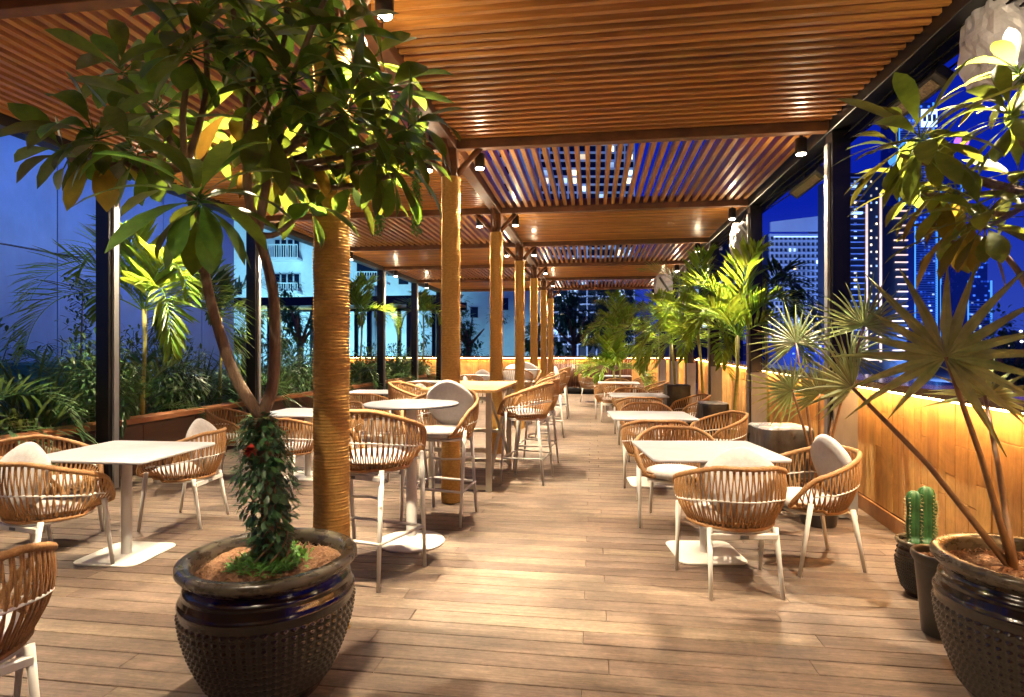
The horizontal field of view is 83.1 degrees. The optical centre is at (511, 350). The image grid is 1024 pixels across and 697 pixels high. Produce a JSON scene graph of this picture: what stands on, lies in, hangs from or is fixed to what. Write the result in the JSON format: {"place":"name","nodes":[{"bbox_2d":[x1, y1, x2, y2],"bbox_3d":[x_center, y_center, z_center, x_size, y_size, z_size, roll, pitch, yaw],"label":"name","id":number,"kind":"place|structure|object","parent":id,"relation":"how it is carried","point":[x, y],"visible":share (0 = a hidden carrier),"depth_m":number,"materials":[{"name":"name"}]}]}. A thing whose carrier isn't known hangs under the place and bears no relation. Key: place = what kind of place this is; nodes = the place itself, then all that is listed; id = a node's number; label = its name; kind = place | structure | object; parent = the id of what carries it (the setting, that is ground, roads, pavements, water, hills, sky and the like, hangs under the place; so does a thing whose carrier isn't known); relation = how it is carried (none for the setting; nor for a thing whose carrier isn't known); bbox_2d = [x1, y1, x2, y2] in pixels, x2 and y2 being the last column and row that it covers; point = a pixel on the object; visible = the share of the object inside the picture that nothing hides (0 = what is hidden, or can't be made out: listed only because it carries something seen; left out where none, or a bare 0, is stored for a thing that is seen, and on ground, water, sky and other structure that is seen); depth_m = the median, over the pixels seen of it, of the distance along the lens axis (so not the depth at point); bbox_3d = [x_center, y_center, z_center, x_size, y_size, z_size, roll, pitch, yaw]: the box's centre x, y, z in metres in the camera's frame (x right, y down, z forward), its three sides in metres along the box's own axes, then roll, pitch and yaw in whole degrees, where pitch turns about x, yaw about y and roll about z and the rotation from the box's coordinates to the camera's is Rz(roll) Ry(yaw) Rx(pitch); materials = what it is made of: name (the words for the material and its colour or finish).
{"place":"outdoors","nodes":[
{"label":"outdoors","id":0,"kind":"place"},
{"bbox_2d":[0,361,91,417],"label":"covered box","id":1,"kind":"object","parent":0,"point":[24,368],"visible":0.2,"depth_m":7.64,"materials":[{"name":"blue"}]},
{"bbox_2d":[218,200,544,373],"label":"apartment building","id":2,"kind":"structure","parent":0,"point":[287,254],"depth_m":34.00,"materials":[{"name":"white concrete"}]},
{"bbox_2d":[273,240,300,256],"bbox_3d":[-13.211,-5.973,33.940,1.596,1.011,0.100,0,0,0],"label":"balcony railing","id":3,"kind":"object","parent":2,"relation":"in","point":[274,241],"depth_m":33.94,"materials":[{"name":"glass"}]},
{"bbox_2d":[0,390,969,696],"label":"deck","id":4,"kind":"structure","parent":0,"point":[488,602],"depth_m":3.34,"materials":[{"name":"brown wood"}]},
{"bbox_2d":[0,541,57,696],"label":"armchair","id":5,"kind":"object","parent":4,"relation":"on","point":[17,630],"visible":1,"depth_m":2.04,"materials":[{"name":"beige wicker"}]},
{"bbox_2d":[0,434,103,542],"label":"armchair","id":6,"kind":"object","parent":4,"relation":"on","point":[3,453],"visible":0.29,"depth_m":4.61,"materials":[{"name":"beige wicker"}]},
{"bbox_2d":[0,442,115,592],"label":"armchair","id":7,"kind":"object","parent":4,"relation":"on","point":[28,500],"visible":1,"depth_m":3.56,"materials":[{"name":"beige wicker"}]},
{"bbox_2d":[47,440,214,566],"bbox_3d":[-2.736,1.079,4.101,0.860,0.739,0.800,0,0,6],"label":"table","id":8,"kind":"object","parent":4,"relation":"on","point":[127,550],"visible":0.94,"depth_m":4.07,"materials":[{"name":"metal"}]},
{"bbox_2d":[136,418,228,531],"bbox_3d":[-2.744,1.015,4.891,0.575,0.874,0.677,0,0,2],"label":"armchair","id":9,"kind":"object","parent":4,"relation":"on","point":[202,468],"visible":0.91,"depth_m":4.73,"materials":[{"name":"beige wicker"}]},
{"bbox_2d":[0,373,435,488],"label":"planter","id":10,"kind":"object","parent":4,"relation":"on","point":[173,425],"visible":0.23,"depth_m":7.23,"materials":[{"name":"wood"}]},
{"bbox_2d":[0,318,49,419],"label":"shrub","id":11,"kind":"object","parent":10,"relation":"in","point":[7,348],"visible":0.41,"depth_m":6.89,"materials":[{"name":"green plant"}]},
{"bbox_2d":[0,373,88,474],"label":"shrub","id":12,"kind":"object","parent":10,"relation":"in","point":[6,389],"visible":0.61,"depth_m":5.32,"materials":[{"name":"green plant"}]},
{"bbox_2d":[0,341,121,465],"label":"shrub","id":13,"kind":"object","parent":10,"relation":"in","point":[43,413],"visible":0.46,"depth_m":5.79,"materials":[{"name":"green plant"}]},
{"bbox_2d":[54,277,95,377],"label":"young tree","id":14,"kind":"object","parent":10,"relation":"on","point":[81,323],"visible":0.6,"depth_m":8.29,"materials":[{"name":"green plant"}]},
{"bbox_2d":[0,346,158,423],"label":"shrub","id":15,"kind":"object","parent":10,"relation":"in","point":[49,355],"visible":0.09,"depth_m":7.82,"materials":[{"name":"green plant"}]},
{"bbox_2d":[26,327,151,425],"bbox_3d":[-4.778,0.353,6.532,1.168,1.253,1.203,0,0,-39],"label":"shrub","id":16,"kind":"object","parent":10,"relation":"in","point":[92,388],"visible":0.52,"depth_m":6.45,"materials":[{"name":"green plant"}]},
{"bbox_2d":[82,323,172,408],"bbox_3d":[-5.778,0.282,8.688,1.407,1.387,1.405,0,0,8],"label":"shrub","id":17,"kind":"object","parent":10,"relation":"in","point":[137,338],"visible":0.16,"depth_m":8.64,"materials":[{"name":"green plant"}]},
{"bbox_2d":[0,214,255,414],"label":"areca palm","id":18,"kind":"object","parent":10,"relation":"on","point":[139,276],"visible":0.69,"depth_m":6.71,"materials":[{"name":"plant"}]},
{"bbox_2d":[39,351,225,455],"bbox_3d":[-4.759,0.781,7.265,2.041,1.573,1.809,0,0,8],"label":"shrub","id":19,"kind":"object","parent":10,"relation":"in","point":[149,363],"visible":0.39,"depth_m":7.18,"materials":[{"name":"green plant"}]},
{"bbox_2d":[125,336,218,412],"bbox_3d":[-4.745,0.355,7.995,1.227,1.220,1.226,0,0,8],"label":"shrub","id":20,"kind":"object","parent":10,"relation":"in","point":[174,387],"visible":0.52,"depth_m":7.92,"materials":[{"name":"green plant"}]},
{"bbox_2d":[148,348,245,446],"bbox_3d":[-4.660,0.674,8.646,1.827,1.534,1.744,0,0,-25],"label":"shrub","id":21,"kind":"object","parent":10,"relation":"in","point":[207,401],"visible":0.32,"depth_m":8.63,"materials":[{"name":"green plant"}]},
{"bbox_2d":[141,259,289,403],"bbox_3d":[-4.488,-0.330,8.925,1.822,2.460,2.095,0,0,37],"label":"areca palm","id":22,"kind":"object","parent":10,"relation":"on","point":[222,274],"visible":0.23,"depth_m":8.80,"materials":[{"name":"plant"}]},
{"bbox_2d":[177,369,292,423],"bbox_3d":[-4.583,0.855,9.481,1.837,1.121,2.002,0,0,8],"label":"shrub","id":23,"kind":"object","parent":10,"relation":"in","point":[226,394],"visible":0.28,"depth_m":9.49,"materials":[{"name":"green plant"}]},
{"bbox_2d":[223,349,312,406],"bbox_3d":[-4.266,0.659,10.105,2.133,1.486,1.916,0,0,8],"label":"shrub","id":24,"kind":"object","parent":10,"relation":"in","point":[280,380],"visible":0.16,"depth_m":10.07,"materials":[{"name":"green plant"}]},
{"bbox_2d":[261,337,312,393],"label":"shrub","id":25,"kind":"object","parent":10,"relation":"in","point":[284,377],"visible":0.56,"depth_m":10.71,"materials":[{"name":"green plant"}]},
{"bbox_2d":[349,360,387,408],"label":"shrub","id":26,"kind":"object","parent":10,"relation":"in","point":[363,365],"visible":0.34,"depth_m":13.44,"materials":[{"name":"green plant"}]},
{"bbox_2d":[349,271,404,383],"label":"areca palm","id":27,"kind":"object","parent":10,"relation":"on","point":[359,298],"visible":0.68,"depth_m":13.64,"materials":[{"name":"plant"}]},
{"bbox_2d":[386,342,413,378],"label":"shrub","id":28,"kind":"object","parent":10,"relation":"in","point":[395,365],"visible":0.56,"depth_m":16.41,"materials":[{"name":"green plant"}]},
{"bbox_2d":[392,289,441,374],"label":"areca palm","id":29,"kind":"object","parent":10,"relation":"on","point":[427,302],"visible":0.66,"depth_m":18.76,"materials":[{"name":"plant"}]},
{"bbox_2d":[205,407,250,478],"bbox_3d":[-3.239,1.060,6.713,0.575,0.784,0.677,0,0,-2],"label":"armchair","id":30,"kind":"object","parent":4,"relation":"on","point":[210,417],"visible":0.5,"depth_m":6.52,"materials":[{"name":"beige wicker"}]},
{"bbox_2d":[173,528,356,696],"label":"plant pot","id":31,"kind":"object","parent":4,"relation":"on","point":[276,635],"visible":0.9,"depth_m":2.23,"materials":[{"name":"brown ceramic"}]},
{"bbox_2d":[0,0,464,559],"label":"plumeria tree","id":32,"kind":"object","parent":31,"relation":"in","point":[266,150],"visible":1,"depth_m":2.39,"materials":[{"name":"green plant"}]},
{"bbox_2d":[225,411,305,565],"bbox_3d":[-1.071,0.619,2.499,0.330,0.716,0.328,0,0,8],"label":"climbing vine","id":33,"kind":"object","parent":31,"relation":"in","point":[254,445],"visible":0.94,"depth_m":2.45,"materials":[{"name":"green plant"}]},
{"bbox_2d":[221,539,313,578],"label":"ground cover plant","id":34,"kind":"object","parent":31,"relation":"on","point":[241,563],"visible":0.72,"depth_m":2.44,"materials":[{"name":"green plant"}]},
{"bbox_2d":[252,418,313,496],"bbox_3d":[-2.342,1.060,5.982,0.677,0.784,0.575,0,0,12],"label":"armchair","id":35,"kind":"object","parent":4,"relation":"on","point":[301,448],"visible":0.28,"depth_m":5.80,"materials":[{"name":"beige wicker"}]},
{"bbox_2d":[270,408,313,480],"bbox_3d":[-2.349,1.079,6.641,0.900,0.739,0.800,0,0,8],"label":"table","id":36,"kind":"object","parent":4,"relation":"on","point":[306,414],"visible":0.41,"depth_m":6.61,"materials":[{"name":"laminate"}]},
{"bbox_2d":[234,295,466,367],"bbox_3d":[-6.470,-0.260,22.944,8.800,3.420,3.460,0,0,8],"label":"pergola","id":37,"kind":"object","parent":4,"relation":"on","point":[306,303],"visible":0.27,"depth_m":21.48,"materials":[{"name":"black metal"}]},
{"bbox_2d":[349,393,390,442],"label":"armchair","id":38,"kind":"object","parent":4,"relation":"on","point":[351,396],"visible":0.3,"depth_m":9.01,"materials":[{"name":"beige wicker"}]},
{"bbox_2d":[349,409,426,592],"bbox_3d":[-0.923,0.902,3.743,0.677,1.098,0.575,0,0,20],"label":"bar chair","id":39,"kind":"object","parent":4,"relation":"on","point":[366,463],"visible":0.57,"depth_m":3.55,"materials":[{"name":"beige wicker"}]},
{"bbox_2d":[363,399,458,552],"bbox_3d":[-0.759,0.925,4.368,0.712,1.050,0.712,0,0,8],"label":"bar table","id":40,"kind":"object","parent":4,"relation":"on","point":[411,542],"visible":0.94,"depth_m":4.33,"materials":[{"name":"white metal"}]},
{"bbox_2d":[386,381,441,484],"bbox_3d":[-1.106,0.902,6.518,0.575,1.098,0.677,0,0,8],"label":"bar chair","id":41,"kind":"object","parent":4,"relation":"on","point":[394,389],"visible":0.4,"depth_m":6.33,"materials":[{"name":"beige wicker"}]},
{"bbox_2d":[400,380,478,527],"bbox_3d":[-0.600,0.857,5.034,0.677,1.188,0.575,0,0,20],"label":"bar chair","id":42,"kind":"object","parent":4,"relation":"on","point":[459,421],"visible":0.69,"depth_m":5.08,"materials":[{"name":"beige wicker"}]},
{"bbox_2d":[420,381,517,491],"bbox_3d":[-0.435,0.925,6.676,0.798,1.050,1.640,0,0,8],"label":"table","id":43,"kind":"object","parent":4,"relation":"on","point":[488,388],"visible":0.59,"depth_m":6.01,"materials":[{"name":"brown wood"}]},
{"bbox_2d":[0,0,987,629],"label":"pergola","id":44,"kind":"object","parent":4,"relation":"on","point":[752,88],"visible":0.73,"depth_m":4.93,"materials":[{"name":"brown wood"}]},
{"bbox_2d":[409,107,423,236],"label":"hanging vine","id":45,"kind":"object","parent":44,"relation":"hanging from","point":[415,185],"visible":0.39,"depth_m":4.59,"materials":[{"name":"green plant"}]},
{"bbox_2d":[729,211,764,265],"bbox_3d":[3.197,-1.558,7.886,0.417,0.798,0.443,0,0,8],"label":"wrapped speaker","id":46,"kind":"object","parent":44,"relation":"attached to","point":[738,231],"visible":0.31,"depth_m":7.77},
{"bbox_2d":[789,161,823,198],"bbox_3d":[3.064,-1.789,5.982,0.128,0.242,0.800,0,0,8],"label":"heater","id":47,"kind":"object","parent":44,"relation":"attached to","point":[812,179],"visible":0.81,"depth_m":5.89,"materials":[{"name":"black metal"}]},
{"bbox_2d":[677,0,1023,283],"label":"cable","id":48,"kind":"object","parent":44,"relation":"attached to","point":[934,63],"visible":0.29,"depth_m":4.51,"materials":[{"name":"rubber"}]},
{"bbox_2d":[873,63,953,129],"bbox_3d":[2.791,-1.799,4.041,0.128,0.222,0.820,0,0,8],"label":"heater","id":49,"kind":"object","parent":44,"relation":"attached to","point":[932,83],"visible":0.52,"depth_m":3.77,"materials":[{"name":"black metal"}]},
{"bbox_2d":[957,0,1023,89],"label":"wrapped speaker","id":50,"kind":"object","parent":44,"relation":"hanging from","point":[986,26],"visible":0.58,"depth_m":3.15},
{"bbox_2d":[503,364,532,422],"bbox_3d":[0.068,0.857,11.278,0.677,1.188,0.575,0,0,13],"label":"bar chair","id":51,"kind":"object","parent":4,"relation":"on","point":[509,373],"visible":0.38,"depth_m":11.11,"materials":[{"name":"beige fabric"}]},
{"bbox_2d":[349,356,697,392],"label":"wall","id":52,"kind":"structure","parent":4,"relation":"on","point":[471,364],"depth_m":20.24,"materials":[{"name":"orange"}]},
{"bbox_2d":[497,381,553,485],"bbox_3d":[0.182,0.902,6.453,0.575,1.098,0.677,0,0,18],"label":"bar chair","id":53,"kind":"object","parent":4,"relation":"on","point":[530,412],"visible":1,"depth_m":6.24,"materials":[{"name":"beige wicker"}]},
{"bbox_2d":[512,378,559,468],"bbox_3d":[0.318,0.902,7.274,0.575,1.098,0.677,0,0,14],"label":"bar chair","id":54,"kind":"object","parent":4,"relation":"on","point":[556,381],"visible":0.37,"depth_m":7.13,"materials":[{"name":"beige wicker"}]},
{"bbox_2d":[535,366,566,437],"bbox_3d":[0.637,0.857,9.758,0.575,1.188,0.677,0,0,3],"label":"bar chair","id":55,"kind":"object","parent":4,"relation":"on","point":[561,375],"visible":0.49,"depth_m":9.55,"materials":[{"name":"beige wicker"}]},
{"bbox_2d":[547,355,631,393],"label":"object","id":56,"kind":"object","parent":4,"relation":"on","point":[573,386],"visible":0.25,"depth_m":19.04,"materials":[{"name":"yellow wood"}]},
{"bbox_2d":[594,383,626,421],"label":"armchair","id":57,"kind":"object","parent":4,"relation":"on","point":[605,400],"visible":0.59,"depth_m":11.63,"materials":[{"name":"beige wicker"}]},
{"bbox_2d":[573,323,656,407],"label":"areca palm","id":58,"kind":"object","parent":4,"relation":"on","point":[618,353],"visible":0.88,"depth_m":14.02,"materials":[{"name":"plant"}]},
{"bbox_2d":[580,288,660,390],"bbox_3d":[2.910,-0.096,15.559,2.266,3.052,1.995,0,0,8],"label":"areca palm","id":59,"kind":"object","parent":4,"relation":"on","point":[615,317],"visible":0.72,"depth_m":15.29,"materials":[{"name":"plant"}]},
{"bbox_2d":[616,396,662,450],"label":"armchair","id":60,"kind":"object","parent":4,"relation":"on","point":[619,403],"visible":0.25,"depth_m":8.35,"materials":[{"name":"beige wicker"}]},
{"bbox_2d":[620,402,674,466],"bbox_3d":[1.681,1.060,7.209,0.677,0.784,0.575,0,0,10],"label":"armchair","id":61,"kind":"object","parent":4,"relation":"on","point":[629,407],"visible":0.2,"depth_m":7.41,"materials":[{"name":"beige wicker"}]},
{"bbox_2d":[607,411,698,487],"bbox_3d":[1.516,1.079,6.331,0.880,0.739,0.800,0,0,4],"label":"table","id":62,"kind":"object","parent":4,"relation":"on","point":[640,415],"visible":0.77,"depth_m":6.27,"materials":[{"name":"laminate"}]},
{"bbox_2d":[620,419,688,499],"bbox_3d":[1.444,1.060,5.813,0.677,0.784,0.575,0,0,4],"label":"armchair","id":63,"kind":"object","parent":4,"relation":"on","point":[627,446],"visible":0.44,"depth_m":5.64,"materials":[{"name":"beige wicker"}]},
{"bbox_2d":[607,288,734,383],"bbox_3d":[2.970,0.161,10.658,2.190,2.543,1.986,0,0,-33],"label":"areca palm","id":64,"kind":"object","parent":4,"relation":"on","point":[645,359],"visible":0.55,"depth_m":10.45,"materials":[{"name":"plant"}]},
{"bbox_2d":[633,425,714,527],"bbox_3d":[1.373,1.060,4.858,0.677,0.784,0.575,0,0,16],"label":"armchair","id":65,"kind":"object","parent":4,"relation":"on","point":[659,473],"visible":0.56,"depth_m":4.91,"materials":[{"name":"beige wicker"}]},
{"bbox_2d":[662,384,691,429],"bbox_3d":[3.019,1.029,10.580,0.510,0.804,0.483,0,0,3],"label":"plant pot","id":66,"kind":"object","parent":4,"relation":"on","point":[674,392],"visible":0.52,"depth_m":10.38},
{"bbox_2d":[669,393,710,440],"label":"armchair","id":67,"kind":"object","parent":4,"relation":"on","point":[692,403],"visible":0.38,"depth_m":8.99,"materials":[{"name":"beige wicker"}]},
{"bbox_2d":[628,242,771,398],"bbox_3d":[2.954,-0.107,9.396,2.237,3.080,2.278,0,0,43],"label":"areca palm","id":68,"kind":"object","parent":4,"relation":"on","point":[694,259],"visible":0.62,"depth_m":9.19,"materials":[{"name":"plant"}]},
{"bbox_2d":[632,441,791,564],"bbox_3d":[1.378,1.079,4.128,0.900,0.739,0.800,0,0,1],"label":"table","id":69,"kind":"object","parent":4,"relation":"on","point":[702,453],"visible":0.79,"depth_m":4.09,"materials":[{"name":"laminate"}]},
{"bbox_2d":[697,401,730,438],"bbox_3d":[2.744,1.069,7.897,0.418,0.725,0.473,0,0,3],"label":"covered box","id":70,"kind":"object","parent":4,"relation":"on","point":[705,408],"visible":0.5,"depth_m":7.69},
{"bbox_2d":[689,410,748,464],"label":"armchair","id":71,"kind":"object","parent":4,"relation":"on","point":[742,424],"visible":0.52,"depth_m":6.37,"materials":[{"name":"beige wicker"}]},
{"bbox_2d":[672,446,787,600],"bbox_3d":[1.365,1.015,3.583,0.677,0.874,0.575,0,0,0],"label":"armchair","id":72,"kind":"object","parent":4,"relation":"on","point":[744,488],"visible":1,"depth_m":3.39,"materials":[{"name":"beige wicker"}]},
{"bbox_2d":[650,233,822,436],"bbox_3d":[3.043,0.001,7.663,2.043,2.861,2.180,0,0,34],"label":"areca palm","id":73,"kind":"object","parent":4,"relation":"on","point":[733,309],"visible":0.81,"depth_m":7.40,"materials":[{"name":"plant"}]},
{"bbox_2d":[694,255,823,422],"bbox_3d":[3.700,-0.016,8.643,1.935,2.894,2.040,0,0,8],"label":"areca palm","id":74,"kind":"object","parent":4,"relation":"on","point":[782,274],"visible":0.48,"depth_m":8.29,"materials":[{"name":"plant"}]},
{"bbox_2d":[746,422,814,507],"bbox_3d":[2.521,1.070,5.454,0.551,0.724,0.520,0,0,-4],"label":"plant pot","id":75,"kind":"object","parent":4,"relation":"on","point":[783,438],"visible":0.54,"depth_m":5.23,"materials":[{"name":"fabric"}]},
{"bbox_2d":[758,434,866,577],"bbox_3d":[2.065,1.015,3.975,0.575,0.874,0.677,0,0,-2],"label":"armchair","id":76,"kind":"object","parent":4,"relation":"on","point":[837,469],"visible":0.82,"depth_m":3.78,"materials":[{"name":"beige wicker"}]},
{"bbox_2d":[792,478,838,528],"bbox_3d":[2.554,1.280,4.811,0.416,0.340,0.416,0,0,8],"label":"plant pot","id":77,"kind":"object","parent":4,"relation":"on","point":[831,521],"visible":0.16,"depth_m":4.70,"materials":[{"name":"ceramic"}]},
{"bbox_2d":[740,266,918,484],"bbox_3d":[2.693,0.230,5.052,1.373,1.833,0.679,0,0,14],"label":"fan palm","id":78,"kind":"object","parent":77,"relation":"in","point":[786,341],"visible":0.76,"depth_m":4.88,"materials":[{"name":"green plant"}]},
{"bbox_2d":[695,358,1023,536],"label":"parapet wall","id":79,"kind":"structure","parent":4,"relation":"on","point":[894,470],"depth_m":4.14,"materials":[{"name":"orange wood"}]},
{"bbox_2d":[894,533,917,598],"bbox_3d":[2.419,1.285,3.417,0.269,0.330,0.269,0,0,-21],"label":"plant pot","id":80,"kind":"object","parent":4,"relation":"on","point":[904,564],"visible":0.43,"depth_m":3.39,"materials":[{"name":"brown ceramic"}]},
{"bbox_2d":[910,544,941,640],"bbox_3d":[2.186,1.240,2.944,0.260,0.420,0.260,0,0,8],"label":"plant pot","id":81,"kind":"object","parent":4,"relation":"on","point":[926,562],"visible":0.41,"depth_m":2.92,"materials":[{"name":"ceramic"}]},
{"bbox_2d":[929,532,1023,696],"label":"plant pot","id":82,"kind":"object","parent":4,"relation":"on","point":[977,593],"visible":0.97,"depth_m":2.24,"materials":[{"name":"brown ceramic"}]},
{"bbox_2d":[787,264,1023,569],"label":"fan palm","id":83,"kind":"object","parent":82,"relation":"in","point":[964,353],"visible":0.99,"depth_m":2.40,"materials":[{"name":"green plant"}]},
{"bbox_2d":[833,28,1023,290],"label":"plumeria tree","id":84,"kind":"object","parent":82,"relation":"on","point":[969,249],"visible":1,"depth_m":2.34,"materials":[{"name":"green plant"}]},
{"bbox_2d":[492,148,534,199],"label":"apartment building","id":85,"kind":"structure","parent":0,"point":[523,162],"depth_m":75.00,"materials":[{"name":"white glass"}]},
{"bbox_2d":[534,143,634,355],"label":"office building","id":86,"kind":"structure","parent":0,"point":[580,351],"depth_m":59.94,"materials":[{"name":"blue"}]},
{"bbox_2d":[542,146,632,342],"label":"window","id":87,"kind":"structure","parent":86,"relation":"in","point":[582,148],"depth_m":59.95,"materials":[{"name":"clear glass"}]},
{"bbox_2d":[665,240,742,382],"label":"residential tower","id":88,"kind":"structure","parent":0,"point":[722,251],"depth_m":160.00,"materials":[{"name":"blue"}]},
{"bbox_2d":[485,54,1023,343],"label":"sky","id":89,"kind":"structure","parent":0,"point":[806,205],"materials":[{"name":"blue"}]},
{"bbox_2d":[743,343,823,368],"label":"building","id":90,"kind":"structure","parent":0,"point":[789,356],"depth_m":210.00,"materials":[{"name":"blue"}]},
{"bbox_2d":[818,173,907,376],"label":"residential tower","id":91,"kind":"structure","parent":0,"point":[873,242],"depth_m":260.00,"materials":[{"name":"blue"}]},
{"bbox_2d":[881,102,933,209],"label":"skyscraper","id":92,"kind":"structure","parent":0,"point":[889,134],"depth_m":600.00,"materials":[{"name":"blue"}]},
{"bbox_2d":[903,486,940,543],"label":"cactus","id":93,"kind":"object","parent":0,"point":[921,506],"visible":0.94,"depth_m":3.37,"materials":[{"name":"green plant"}]},
{"bbox_2d":[907,209,937,342],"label":"skyscraper","id":94,"kind":"structure","parent":0,"point":[927,289],"depth_m":420.00,"materials":[{"name":"blue glass"}]},
{"bbox_2d":[917,175,962,335],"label":"skyscraper","id":95,"kind":"structure","parent":0,"point":[946,180],"depth_m":520.00,"materials":[{"name":"blue"}]},
{"bbox_2d":[914,371,992,382],"bbox_3d":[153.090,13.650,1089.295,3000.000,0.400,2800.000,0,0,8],"label":"ground","id":96,"kind":"structure","parent":0,"point":[944,374],"depth_m":293.82,"materials":[{"name":"blue"}]},
{"bbox_2d":[244,269,352,364],"bbox_3d":[-8.214,5.170,22.299,3.753,16.560,3.075,0,0,8],"label":"tree","id":97,"kind":"object","parent":96,"relation":"on","point":[294,320],"visible":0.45,"depth_m":21.85,"materials":[{"name":"green plant"}]},
{"bbox_2d":[418,294,511,355],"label":"tree","id":98,"kind":"object","parent":96,"relation":"on","point":[468,341],"visible":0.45,"depth_m":26.79,"materials":[{"name":"green plant"}]},
{"bbox_2d":[524,280,620,355],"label":"tree","id":99,"kind":"object","parent":96,"relation":"on","point":[567,318],"visible":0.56,"depth_m":29.89,"materials":[{"name":"green plant"}]},
{"bbox_2d":[589,248,665,346],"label":"tree","id":100,"kind":"object","parent":96,"relation":"on","point":[628,299],"visible":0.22,"depth_m":31.75,"materials":[{"name":"green plant"}]},
{"bbox_2d":[762,216,817,342],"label":"hotel tower","id":101,"kind":"structure","parent":96,"relation":"on","point":[786,249],"depth_m":348.50,"materials":[{"name":"concrete"}]},
{"bbox_2d":[941,261,991,342],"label":"skyscraper","id":102,"kind":"structure","parent":96,"relation":"on","point":[980,294],"depth_m":481.20,"materials":[{"name":"blue glass"}]},
{"bbox_2d":[978,302,1023,389],"bbox_3d":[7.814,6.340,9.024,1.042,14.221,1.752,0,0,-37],"label":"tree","id":103,"kind":"object","parent":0,"point":[1017,362],"visible":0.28,"depth_m":8.93,"materials":[{"name":"green plant"}]},
{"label":"terrace slab","id":104,"kind":"structure","parent":0,"visible":0},
{"bbox_2d":[0,135,233,392],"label":"cladding wall","id":105,"kind":"structure","parent":104,"relation":"on","point":[31,214],"depth_m":9.20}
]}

